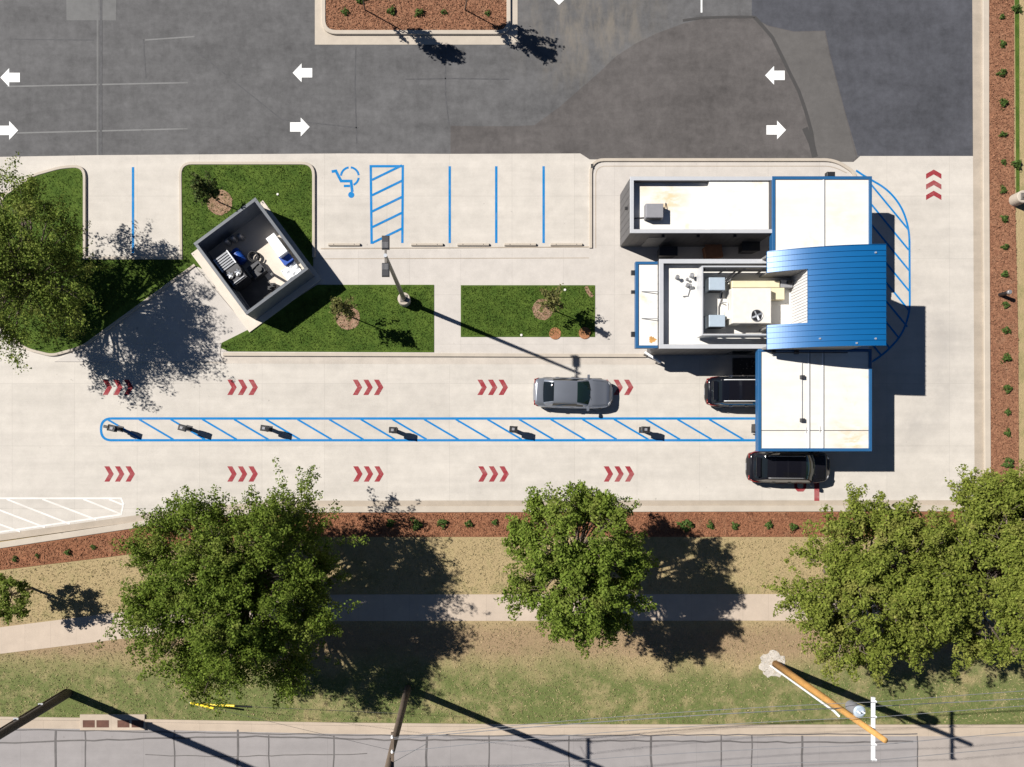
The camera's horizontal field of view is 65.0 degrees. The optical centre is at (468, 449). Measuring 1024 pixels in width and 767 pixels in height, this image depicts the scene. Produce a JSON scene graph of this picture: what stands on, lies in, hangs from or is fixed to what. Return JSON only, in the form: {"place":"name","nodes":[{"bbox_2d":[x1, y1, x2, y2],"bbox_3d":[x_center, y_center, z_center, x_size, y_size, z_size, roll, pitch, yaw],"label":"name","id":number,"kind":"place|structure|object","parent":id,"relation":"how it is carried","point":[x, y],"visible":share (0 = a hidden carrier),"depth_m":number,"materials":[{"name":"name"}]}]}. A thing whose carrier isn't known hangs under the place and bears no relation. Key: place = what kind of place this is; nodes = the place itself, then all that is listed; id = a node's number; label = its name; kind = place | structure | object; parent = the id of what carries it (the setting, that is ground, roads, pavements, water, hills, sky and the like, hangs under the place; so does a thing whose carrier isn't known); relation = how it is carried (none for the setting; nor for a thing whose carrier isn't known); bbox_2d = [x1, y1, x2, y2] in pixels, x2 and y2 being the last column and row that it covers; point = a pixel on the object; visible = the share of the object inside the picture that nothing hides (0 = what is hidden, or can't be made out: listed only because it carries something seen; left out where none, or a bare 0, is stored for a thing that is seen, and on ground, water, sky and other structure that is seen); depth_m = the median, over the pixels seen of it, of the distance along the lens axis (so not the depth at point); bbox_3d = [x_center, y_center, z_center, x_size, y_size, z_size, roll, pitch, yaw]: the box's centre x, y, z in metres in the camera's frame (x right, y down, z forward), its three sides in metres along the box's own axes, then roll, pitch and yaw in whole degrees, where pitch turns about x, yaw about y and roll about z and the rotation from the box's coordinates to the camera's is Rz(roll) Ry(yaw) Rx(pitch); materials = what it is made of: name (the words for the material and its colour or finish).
{"place":"outdoors","nodes":[
{"label":"outdoors","id":0,"kind":"place"},
{"bbox_2d":[0,525,110,541],"bbox_3d":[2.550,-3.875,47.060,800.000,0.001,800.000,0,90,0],"label":"ground","id":1,"kind":"structure","parent":0,"point":[42,535],"depth_m":47.06,"materials":[{"name":"grey concrete"}]},
{"bbox_2d":[0,194,195,355],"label":"kerb","id":2,"kind":"structure","parent":1,"relation":"on","point":[121,317],"depth_m":46.87,"materials":[{"name":"concrete"}]},
{"bbox_2d":[5,162,314,259],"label":"kerb","id":3,"kind":"structure","parent":1,"relation":"on","point":[180,203],"depth_m":46.86,"materials":[{"name":"concrete"}]},
{"bbox_2d":[223,353,645,356],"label":"kerb","id":4,"kind":"structure","parent":1,"relation":"on","point":[434,354],"depth_m":46.87,"materials":[{"name":"concrete"}]},
{"bbox_2d":[0,0,990,547],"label":"kerb","id":5,"kind":"structure","parent":1,"relation":"on","point":[772,508],"depth_m":46.85,"materials":[{"name":"concrete"}]},
{"bbox_2d":[0,716,1023,727],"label":"kerb","id":6,"kind":"structure","parent":1,"relation":"on","point":[599,725],"depth_m":46.86,"materials":[{"name":"concrete"}]},
{"bbox_2d":[589,158,856,247],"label":"kerb","id":7,"kind":"structure","parent":1,"relation":"on","point":[849,169],"depth_m":46.88,"materials":[{"name":"concrete"}]},
{"bbox_2d":[945,458,1023,541],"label":"shade tree","id":8,"kind":"object","parent":1,"relation":"on","point":[972,478],"visible":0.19,"depth_m":43.04,"materials":[{"name":"green plant"}]},
{"bbox_2d":[54,267,246,361],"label":"path","id":9,"kind":"structure","parent":0,"point":[190,316],"depth_m":46.95,"materials":[{"name":"concrete"}]},
{"bbox_2d":[0,165,312,352],"bbox_3d":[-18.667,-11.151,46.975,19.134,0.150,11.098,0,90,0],"label":"lawn","id":10,"kind":"structure","parent":0,"point":[157,283],"depth_m":46.90,"materials":[{"name":"green plant"}]},
{"bbox_2d":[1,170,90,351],"bbox_3d":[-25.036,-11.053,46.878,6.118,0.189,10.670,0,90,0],"label":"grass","id":11,"kind":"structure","parent":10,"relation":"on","point":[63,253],"depth_m":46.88,"materials":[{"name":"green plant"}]},
{"bbox_2d":[0,151,115,374],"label":"shade tree","id":12,"kind":"object","parent":10,"relation":"on","point":[23,271],"visible":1,"depth_m":41.36,"materials":[{"name":"green plant"}]},
{"bbox_2d":[207,190,231,214],"bbox_3d":[-14.556,-14.444,46.921,1.519,0.078,1.509,0,90,0],"label":"mulch ring","id":13,"kind":"object","parent":10,"relation":"on","point":[214,206],"visible":0.74,"depth_m":46.88,"materials":[{"name":"brown wood"}]},
{"bbox_2d":[189,171,222,205],"bbox_3d":[-14.427,-14.463,44.900,1.779,4.200,1.976,0,90,0],"label":"sapling","id":14,"kind":"object","parent":13,"relation":"on","point":[201,186],"visible":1,"depth_m":44.16,"materials":[{"name":"green plant"}]},
{"bbox_2d":[191,197,321,331],"bbox_3d":[-12.402,-10.710,45.955,5.233,2.010,5.734,-37,90,0],"label":"equipment enclosure","id":15,"kind":"object","parent":10,"relation":"on","point":[255,223],"visible":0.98,"depth_m":46.86,"materials":[{"name":"concrete"}]},
{"bbox_2d":[213,250,252,291],"bbox_3d":[-13.526,-10.284,46.136,1.000,1.447,1.900,-37,90,0],"label":"compressor unit","id":16,"kind":"object","parent":15,"relation":"on","point":[235,273],"visible":1,"depth_m":45.54,"materials":[{"name":"metal"}]},
{"bbox_2d":[231,248,246,264],"bbox_3d":[-13.332,-11.205,46.570,0.610,0.610,0.920,-37,90,0],"label":"drum","id":17,"kind":"object","parent":15,"relation":"on","point":[239,256],"visible":0.9,"depth_m":46.33,"materials":[{"name":"blue plastic"}]},
{"bbox_2d":[247,251,259,262],"bbox_3d":[-12.487,-11.220,46.650,0.706,0.379,0.694,0,90,0],"label":"hose coil","id":18,"kind":"object","parent":15,"relation":"on","point":[252,260],"visible":1,"depth_m":46.55,"materials":[{"name":"black rubber"}]},
{"bbox_2d":[247,260,267,280],"bbox_3d":[-12.266,-10.415,46.550,0.840,0.620,0.800,-37,90,0],"label":"pump box","id":19,"kind":"object","parent":15,"relation":"on","point":[257,270],"visible":1,"depth_m":46.36,"materials":[{"name":"metal"}]},
{"bbox_2d":[266,233,289,258],"bbox_3d":[-11.022,-11.757,46.460,0.595,0.800,1.320,-37,90,0],"label":"white cabinet","id":20,"kind":"object","parent":15,"relation":"on","point":[277,245],"visible":1,"depth_m":46.06,"materials":[{"name":"plastic"}]},
{"bbox_2d":[279,253,293,265],"bbox_3d":[-10.583,-11.103,46.665,0.640,0.350,0.640,-37,90,0],"label":"plastic crate","id":21,"kind":"object","parent":15,"relation":"on","point":[287,259],"visible":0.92,"depth_m":46.49,"materials":[{"name":"blue plastic"}]},
{"bbox_2d":[281,261,300,279],"bbox_3d":[-10.320,-10.408,46.725,1.016,0.170,0.711,-37,90,0],"label":"plastic sheet","id":22,"kind":"object","parent":15,"relation":"in","point":[289,271],"visible":0.9,"depth_m":46.74,"materials":[{"name":"white plastic"}]},
{"bbox_2d":[221,285,433,351],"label":"lawn","id":23,"kind":"structure","parent":0,"point":[408,341],"depth_m":46.94,"materials":[{"name":"green plant"}]},
{"bbox_2d":[336,308,359,329],"bbox_3d":[-7.047,-7.692,46.943,1.382,0.035,1.416,0,90,0],"label":"mulch ring","id":24,"kind":"object","parent":23,"relation":"on","point":[353,323],"visible":0.61,"depth_m":46.92,"materials":[{"name":"brown wood"}]},
{"bbox_2d":[329,294,357,321],"bbox_3d":[-6.888,-7.753,44.840,1.731,4.400,1.440,-14,90,0],"label":"sapling","id":25,"kind":"object","parent":24,"relation":"on","point":[339,305],"visible":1,"depth_m":43.66,"materials":[{"name":"green plant"}]},
{"bbox_2d":[382,236,410,306],"bbox_3d":[-3.725,-8.700,41.475,0.720,11.130,1.840,0,90,0],"label":"lamp pole","id":26,"kind":"object","parent":23,"relation":"on","point":[404,299],"visible":1,"depth_m":37.08,"materials":[{"name":"metal"}]},
{"bbox_2d":[0,511,969,569],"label":"mulch bed","id":27,"kind":"object","parent":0,"point":[109,548],"visible":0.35,"depth_m":46.91,"materials":[{"name":"red wood"}]},
{"bbox_2d":[676,519,693,532],"bbox_3d":[12.636,4.350,46.726,0.987,0.426,0.736,41,90,0],"label":"shrub","id":28,"kind":"object","parent":27,"relation":"on","point":[690,525],"visible":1,"depth_m":46.72,"materials":[{"name":"green plant"}]},
{"bbox_2d":[0,0,972,161],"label":"parking lot","id":29,"kind":"structure","parent":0,"point":[846,80],"depth_m":47.00,"materials":[{"name":"grey asphalt"}]},
{"bbox_2d":[321,0,510,34],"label":"kerb","id":30,"kind":"structure","parent":29,"relation":"on","point":[408,32],"depth_m":46.85,"materials":[{"name":"concrete"}]},
{"bbox_2d":[325,0,506,29],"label":"mulch bed","id":31,"kind":"object","parent":29,"relation":"on","point":[424,17],"visible":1,"depth_m":46.90,"materials":[{"name":"brown wood"}]},
{"bbox_2d":[315,0,517,44],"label":"median apron","id":32,"kind":"object","parent":29,"relation":"on","point":[324,37],"visible":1,"depth_m":46.99,"materials":[{"name":"concrete"}]},
{"bbox_2d":[0,153,974,533],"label":"driveway","id":33,"kind":"structure","parent":0,"point":[66,457],"depth_m":46.99,"materials":[{"name":"concrete"}]},
{"bbox_2d":[103,424,122,431],"bbox_3d":[-20.531,-1.257,46.370,0.731,1.220,0.360,14,90,0],"label":"order post","id":34,"kind":"object","parent":33,"relation":"on","point":[112,428],"visible":1,"depth_m":45.86,"materials":[{"name":"metal"}]},
{"bbox_2d":[177,424,191,431],"bbox_3d":[-16.380,-1.251,46.370,0.451,1.220,0.360,14,90,0],"label":"order post","id":35,"kind":"object","parent":33,"relation":"on","point":[182,427],"visible":1,"depth_m":45.82,"materials":[{"name":"metal"}]},
{"bbox_2d":[328,243,360,245],"bbox_3d":[-7.250,-11.996,46.920,1.885,0.132,0.170,0,90,0],"label":"wheel stop","id":36,"kind":"object","parent":33,"relation":"on","point":[344,244],"visible":1,"depth_m":46.87,"materials":[{"name":"concrete"}]},
{"bbox_2d":[411,243,443,245],"bbox_3d":[-2.402,-11.996,46.920,1.885,0.132,0.170,0,90,0],"label":"wheel stop","id":37,"kind":"object","parent":33,"relation":"on","point":[427,244],"visible":1,"depth_m":46.87,"materials":[{"name":"concrete"}]},
{"bbox_2d":[205,357,660,364],"bbox_3d":[-2.075,-5.213,46.983,26.750,0.001,0.400,0,90,0],"label":"gutter","id":38,"kind":"object","parent":33,"relation":"on","point":[419,360],"visible":1,"depth_m":46.98,"materials":[{"name":"concrete"}]},
{"bbox_2d":[321,246,588,248],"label":"curb","id":39,"kind":"structure","parent":33,"relation":"on","point":[457,247],"depth_m":46.97,"materials":[{"name":"concrete"}]},
{"bbox_2d":[457,243,489,245],"bbox_3d":[0.297,-11.996,46.920,1.885,0.132,0.170,0,90,0],"label":"wheel stop","id":40,"kind":"object","parent":33,"relation":"on","point":[473,244],"visible":1,"depth_m":46.87,"materials":[{"name":"concrete"}]},
{"bbox_2d":[0,500,959,540],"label":"gutter","id":41,"kind":"object","parent":33,"relation":"on","point":[70,527],"visible":0.46,"depth_m":46.98,"materials":[{"name":"concrete"}]},
{"bbox_2d":[504,243,536,245],"bbox_3d":[3.047,-11.996,46.920,1.885,0.132,0.170,0,90,0],"label":"wheel stop","id":42,"kind":"object","parent":33,"relation":"on","point":[520,244],"visible":1,"depth_m":46.87,"materials":[{"name":"concrete"}]},
{"bbox_2d":[550,243,582,245],"bbox_3d":[5.746,-11.996,46.920,1.885,0.132,0.170,0,90,0],"label":"wheel stop","id":43,"kind":"object","parent":33,"relation":"on","point":[566,244],"visible":1,"depth_m":46.87,"materials":[{"name":"concrete"}]},
{"bbox_2d":[533,375,612,410],"bbox_3d":[6.048,-3.275,46.260,4.612,1.420,2.091,1,90,0],"label":"sedan","id":44,"kind":"object","parent":33,"relation":"on","point":[588,393],"visible":1,"depth_m":45.94,"materials":[{"name":"silver metal"}]},
{"bbox_2d":[704,376,754,406],"bbox_3d":[16.023,-3.350,46.123,4.762,1.694,2.072,0,90,0],"label":"suv","id":45,"kind":"object","parent":33,"relation":"on","point":[729,391],"visible":0.59,"depth_m":45.39,"materials":[{"name":"black paint"}]},
{"bbox_2d":[732,358,754,375],"bbox_3d":[16.250,-4.775,46.905,1.600,0.110,1.150,0,90,0],"label":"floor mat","id":46,"kind":"object","parent":33,"relation":"on","point":[743,366],"visible":0.82,"depth_m":46.87,"materials":[{"name":"black rubber"}]},
{"bbox_2d":[745,451,829,485],"bbox_3d":[18.473,1.000,46.108,4.862,1.724,2.167,1,90,0],"label":"suv","id":47,"kind":"object","parent":33,"relation":"on","point":[811,467],"visible":0.97,"depth_m":45.47,"materials":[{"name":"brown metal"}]},
{"bbox_2d":[751,349,871,450],"bbox_3d":[18.942,-2.716,45.340,6.225,3.280,5.619,0,90,0],"label":"service canopy","id":48,"kind":"object","parent":33,"relation":"on","point":[813,401],"visible":0.99,"depth_m":43.89,"materials":[{"name":"white metal"}]},
{"bbox_2d":[972,0,983,485],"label":"gutter","id":49,"kind":"object","parent":33,"relation":"on","point":[977,216],"visible":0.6,"depth_m":46.98,"materials":[{"name":"concrete"}]},
{"bbox_2d":[0,594,1000,653],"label":"sidewalk","id":50,"kind":"structure","parent":0,"point":[448,607],"depth_m":46.92,"materials":[{"name":"concrete"}]},
{"bbox_2d":[0,0,1023,723],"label":"verge lawn","id":51,"kind":"structure","parent":0,"point":[416,662],"depth_m":46.94,"materials":[{"name":"plant"}]},
{"bbox_2d":[0,573,33,625],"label":"shade tree","id":52,"kind":"object","parent":51,"relation":"on","point":[7,613],"visible":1,"depth_m":43.87,"materials":[{"name":"green plant"}]},
{"bbox_2d":[0,688,72,738],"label":"utility pole","id":53,"kind":"object","parent":51,"relation":"on","point":[14,724],"visible":1,"depth_m":43.14,"materials":[{"name":"wood"}]},
{"bbox_2d":[95,457,369,717],"bbox_3d":[-11.804,6.999,41.782,13.327,10.516,13.316,0,90,0],"label":"shade tree","id":54,"kind":"object","parent":51,"relation":"on","point":[224,597],"visible":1,"depth_m":39.40,"materials":[{"name":"green plant"}]},
{"bbox_2d":[385,685,425,766],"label":"utility pole","id":55,"kind":"object","parent":51,"relation":"on","point":[390,761],"visible":1,"depth_m":39.92,"materials":[{"name":"brown wood"}]},
{"bbox_2d":[189,702,388,749],"bbox_3d":[-9.994,14.383,42.124,12.924,9.861,0.120,-4,90,0],"label":"guy wire","id":56,"kind":"object","parent":55,"relation":"attached to","point":[210,707],"visible":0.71,"depth_m":43.18,"materials":[{"name":"metal"}]},
{"bbox_2d":[397,708,837,738],"bbox_3d":[7.150,13.078,38.451,21.450,0.542,0.038,-4,90,0],"label":"overhead wire","id":57,"kind":"object","parent":55,"relation":"attached to","point":[618,720],"visible":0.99,"depth_m":38.60,"materials":[{"name":"metal"}]},
{"bbox_2d":[499,745,868,766],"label":"overhead wire","id":58,"kind":"object","parent":55,"relation":"attached to","point":[683,753],"visible":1,"depth_m":36.05,"materials":[{"name":"metal"}]},
{"bbox_2d":[1,538,979,624],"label":"grass","id":59,"kind":"structure","parent":51,"relation":"on","point":[428,574],"depth_m":46.91,"materials":[{"name":"plant"}]},
{"bbox_2d":[0,622,1023,723],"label":"grass","id":60,"kind":"structure","parent":51,"relation":"on","point":[532,679],"depth_m":46.91,"materials":[{"name":"plant"}]},
{"bbox_2d":[493,480,659,658],"bbox_3d":[5.584,5.694,42.028,8.582,10.025,8.420,29,90,0],"label":"shade tree","id":61,"kind":"object","parent":51,"relation":"on","point":[580,567],"visible":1,"depth_m":38.88,"materials":[{"name":"green plant"}]},
{"bbox_2d":[759,650,784,677],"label":"spoil sand","id":62,"kind":"structure","parent":51,"relation":"on","point":[774,655],"depth_m":46.91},
{"bbox_2d":[770,660,887,759],"bbox_3d":[17.942,12.525,40.790,0.635,12.500,2.840,0,90,0],"label":"utility pole","id":63,"kind":"object","parent":51,"relation":"on","point":[854,712],"visible":1,"depth_m":37.98,"materials":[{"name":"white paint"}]},
{"bbox_2d":[392,702,867,737],"bbox_3d":[7.380,11.988,35.819,21.596,0.683,0.025,-4,90,0],"label":"overhead wire","id":64,"kind":"object","parent":63,"relation":"attached to","point":[631,715],"visible":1,"depth_m":36.00,"materials":[{"name":"metal"}]},
{"bbox_2d":[392,717,874,752],"bbox_3d":[7.380,12.652,35.819,21.594,0.683,0.025,-4,90,0],"label":"overhead wire","id":65,"kind":"object","parent":63,"relation":"attached to","point":[634,730],"visible":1,"depth_m":35.99,"materials":[{"name":"metal"}]},
{"bbox_2d":[865,698,1023,706],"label":"overhead wire","id":66,"kind":"object","parent":63,"relation":"attached to","point":[945,702],"visible":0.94,"depth_m":38.53,"materials":[{"name":"metal"}]},
{"bbox_2d":[877,691,1016,701],"bbox_3d":[42.050,9.865,36.074,47.878,0.774,0.025,-3,90,0],"label":"overhead wire","id":67,"kind":"object","parent":63,"relation":"attached to","point":[945,696],"visible":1,"depth_m":35.87,"materials":[{"name":"metal"}]},
{"bbox_2d":[876,747,1018,760],"bbox_3d":[42.050,12.185,36.074,47.914,0.774,0.025,-4,90,0],"label":"overhead wire","id":68,"kind":"object","parent":63,"relation":"attached to","point":[948,753],"visible":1,"depth_m":35.88,"materials":[{"name":"metal"}]},
{"bbox_2d":[881,706,1018,716],"bbox_3d":[42.050,10.545,36.074,47.878,0.774,0.025,-3,90,0],"label":"overhead wire","id":69,"kind":"object","parent":63,"relation":"attached to","point":[949,711],"visible":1,"depth_m":35.88,"materials":[{"name":"metal"}]},
{"bbox_2d":[879,731,1023,744],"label":"overhead wire","id":70,"kind":"object","parent":63,"relation":"attached to","point":[949,738],"visible":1,"depth_m":35.88,"materials":[{"name":"metal"}]},
{"bbox_2d":[760,481,991,686],"bbox_3d":[20.865,6.715,42.048,10.843,9.984,10.185,0,90,0],"label":"shade tree","id":71,"kind":"object","parent":51,"relation":"on","point":[860,581],"visible":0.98,"depth_m":39.44,"materials":[{"name":"green plant"}]},
{"bbox_2d":[896,466,1023,678],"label":"shade tree","id":72,"kind":"object","parent":51,"relation":"on","point":[1003,564],"visible":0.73,"depth_m":39.84,"materials":[{"name":"green plant"}]},
{"bbox_2d":[989,0,1019,536],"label":"mulch bed","id":73,"kind":"object","parent":51,"relation":"on","point":[994,361],"visible":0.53,"depth_m":46.90,"materials":[{"name":"brown wood"}]},
{"bbox_2d":[1009,190,1023,206],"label":"lamp pole","id":74,"kind":"object","parent":73,"relation":"on","point":[1016,199],"visible":1,"depth_m":46.33,"materials":[{"name":"metal"}]},
{"bbox_2d":[1015,0,1019,192],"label":"grass strip","id":75,"kind":"object","parent":51,"relation":"on","point":[1017,95],"depth_m":46.93,"materials":[{"name":"green plant"}]},
{"bbox_2d":[0,728,1023,766],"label":"road","id":76,"kind":"structure","parent":0,"point":[28,747],"depth_m":47.00,"materials":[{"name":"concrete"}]},
{"bbox_2d":[0,720,1023,735],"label":"gutter","id":77,"kind":"object","parent":76,"relation":"on","point":[319,729],"visible":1,"depth_m":46.99,"materials":[{"name":"concrete"}]},
{"bbox_2d":[80,714,145,729],"bbox_3d":[-20.800,15.938,46.920,3.800,0.160,0.925,0,90,0],"label":"storm inlet","id":78,"kind":"object","parent":77,"relation":"on","point":[112,722],"visible":1,"depth_m":46.84,"materials":[{"name":"concrete"}]},
{"bbox_2d":[461,285,594,336],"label":"lawn","id":79,"kind":"structure","parent":0,"point":[467,330],"depth_m":46.94,"materials":[{"name":"green plant"}]},
{"bbox_2d":[532,299,551,319],"bbox_3d":[4.343,-8.197,46.943,1.266,0.035,1.269,0,90,0],"label":"mulch ring","id":80,"kind":"object","parent":79,"relation":"on","point":[539,313],"visible":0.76,"depth_m":46.92,"materials":[{"name":"brown wood"}]},
{"bbox_2d":[538,283,566,312],"bbox_3d":[4.681,-8.409,45.040,1.615,4.000,1.666,0,90,0],"label":"sapling","id":81,"kind":"object","parent":80,"relation":"on","point":[552,301],"visible":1,"depth_m":44.28,"materials":[{"name":"green plant"}]},
{"bbox_2d":[549,327,560,338],"bbox_3d":[5.067,-6.800,46.943,0.697,0.035,0.698,0,90,0],"label":"mulch disc","id":82,"kind":"object","parent":79,"relation":"on","point":[555,334],"visible":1,"depth_m":46.92,"materials":[{"name":"wood"}]},
{"bbox_2d":[579,327,590,338],"bbox_3d":[6.802,-6.825,46.943,0.697,0.035,0.698,0,90,0],"label":"mulch disc","id":83,"kind":"object","parent":79,"relation":"on","point":[585,336],"visible":1,"depth_m":46.92,"materials":[{"name":"wood"}]},
{"bbox_2d":[220,162,852,358],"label":"pavement","id":84,"kind":"structure","parent":0,"point":[606,267],"depth_m":46.97,"materials":[{"name":"concrete"}]},
{"bbox_2d":[321,257,588,258],"bbox_3d":[-0.800,-11.200,46.965,15.700,0.001,0.050,0,90,0],"label":"pavement joint","id":85,"kind":"object","parent":84,"relation":"on","point":[433,258],"visible":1,"depth_m":46.97,"materials":[{"name":"concrete"}]},
{"bbox_2d":[657,246,677,257],"bbox_3d":[11.450,-11.408,46.420,1.060,0.960,0.595,0,90,0],"label":"waste bin","id":86,"kind":"object","parent":84,"relation":"on","point":[667,251],"visible":1,"depth_m":45.94,"materials":[{"name":"black plastic"}]},
{"bbox_2d":[620,177,771,246],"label":"storage building","id":87,"kind":"structure","parent":84,"relation":"on","point":[723,211],"depth_m":44.32,"materials":[{"name":"metal"}]},
{"bbox_2d":[641,237,666,246],"bbox_3d":[10.563,-11.856,45.850,1.000,2.100,0.028,0,90,0],"label":"door","id":88,"kind":"structure","parent":87,"relation":"in","point":[651,241],"depth_m":45.64,"materials":[{"name":"grey metal"}]},
{"bbox_2d":[644,203,665,219],"bbox_3d":[10.294,-13.133,44.025,1.235,0.590,0.998,0,90,0],"label":"air conditioner","id":89,"kind":"object","parent":87,"relation":"on","point":[653,211],"visible":1,"depth_m":43.73,"materials":[{"name":"metal"}]},
{"bbox_2d":[702,244,722,258],"bbox_3d":[13.978,-11.415,46.640,1.550,0.521,1.319,-9,90,0],"label":"cardboard box","id":90,"kind":"object","parent":84,"relation":"on","point":[712,251],"visible":0.62,"depth_m":46.40,"materials":[{"name":"brown cardboard"}]},
{"bbox_2d":[595,166,846,247],"bbox_3d":[14.793,-14.213,46.965,14.736,0.001,4.825,0,90,0],"label":"pavement joint","id":91,"kind":"object","parent":84,"relation":"on","point":[691,166],"visible":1,"depth_m":46.97,"materials":[{"name":"concrete"}]},
{"bbox_2d":[738,242,759,253],"bbox_3d":[16.150,-11.727,46.345,1.007,1.110,0.744,0,90,0],"label":"waste bin","id":92,"kind":"object","parent":84,"relation":"on","point":[748,247],"visible":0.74,"depth_m":45.79,"materials":[{"name":"black plastic"}]},
{"bbox_2d":[631,244,886,354],"bbox_3d":[15.435,-7.906,44.052,12.837,5.696,5.342,0,90,0],"label":"coffee stand","id":93,"kind":"object","parent":84,"relation":"on","point":[835,297],"visible":0.99,"depth_m":43.13,"materials":[{"name":"metal"}]},
{"bbox_2d":[705,315,724,328],"bbox_3d":[13.599,-7.067,43.825,1.159,0.850,0.877,0,90,0],"label":"air conditioner","id":94,"kind":"object","parent":93,"relation":"on","point":[714,321],"visible":0.96,"depth_m":43.40,"materials":[{"name":"metal"}]},
{"bbox_2d":[705,277,725,292],"bbox_3d":[13.599,-9.075,43.825,1.159,0.850,0.923,0,90,0],"label":"air conditioner","id":95,"kind":"object","parent":93,"relation":"on","point":[714,284],"visible":1,"depth_m":43.40,"materials":[{"name":"metal"}]},
{"bbox_2d":[720,288,770,325],"bbox_3d":[15.088,-7.754,43.712,2.492,1.075,1.929,0,90,0],"label":"rooftop unit","id":96,"kind":"object","parent":93,"relation":"on","point":[748,306],"visible":1,"depth_m":43.25,"materials":[{"name":"metal"}]},
{"bbox_2d":[729,281,784,300],"bbox_3d":[15.806,-8.694,43.950,2.882,0.500,1.023,0,90,0],"label":"supply duct","id":97,"kind":"object","parent":93,"relation":"on","point":[777,293],"visible":0.82,"depth_m":43.70,"materials":[{"name":"beige metal"}]},
{"bbox_2d":[780,280,792,288],"bbox_3d":[17.360,-9.053,43.950,0.652,0.600,0.419,0,90,0],"label":"electrical box","id":98,"kind":"object","parent":93,"relation":"on","point":[786,284],"visible":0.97,"depth_m":43.75,"materials":[{"name":"grey metal"}]},
{"bbox_2d":[769,172,871,250],"bbox_3d":[19.314,-12.809,45.390,5.452,3.180,4.800,0,90,0],"label":"service canopy","id":99,"kind":"object","parent":84,"relation":"on","point":[829,209],"visible":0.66,"depth_m":43.86,"materials":[{"name":"white metal"}]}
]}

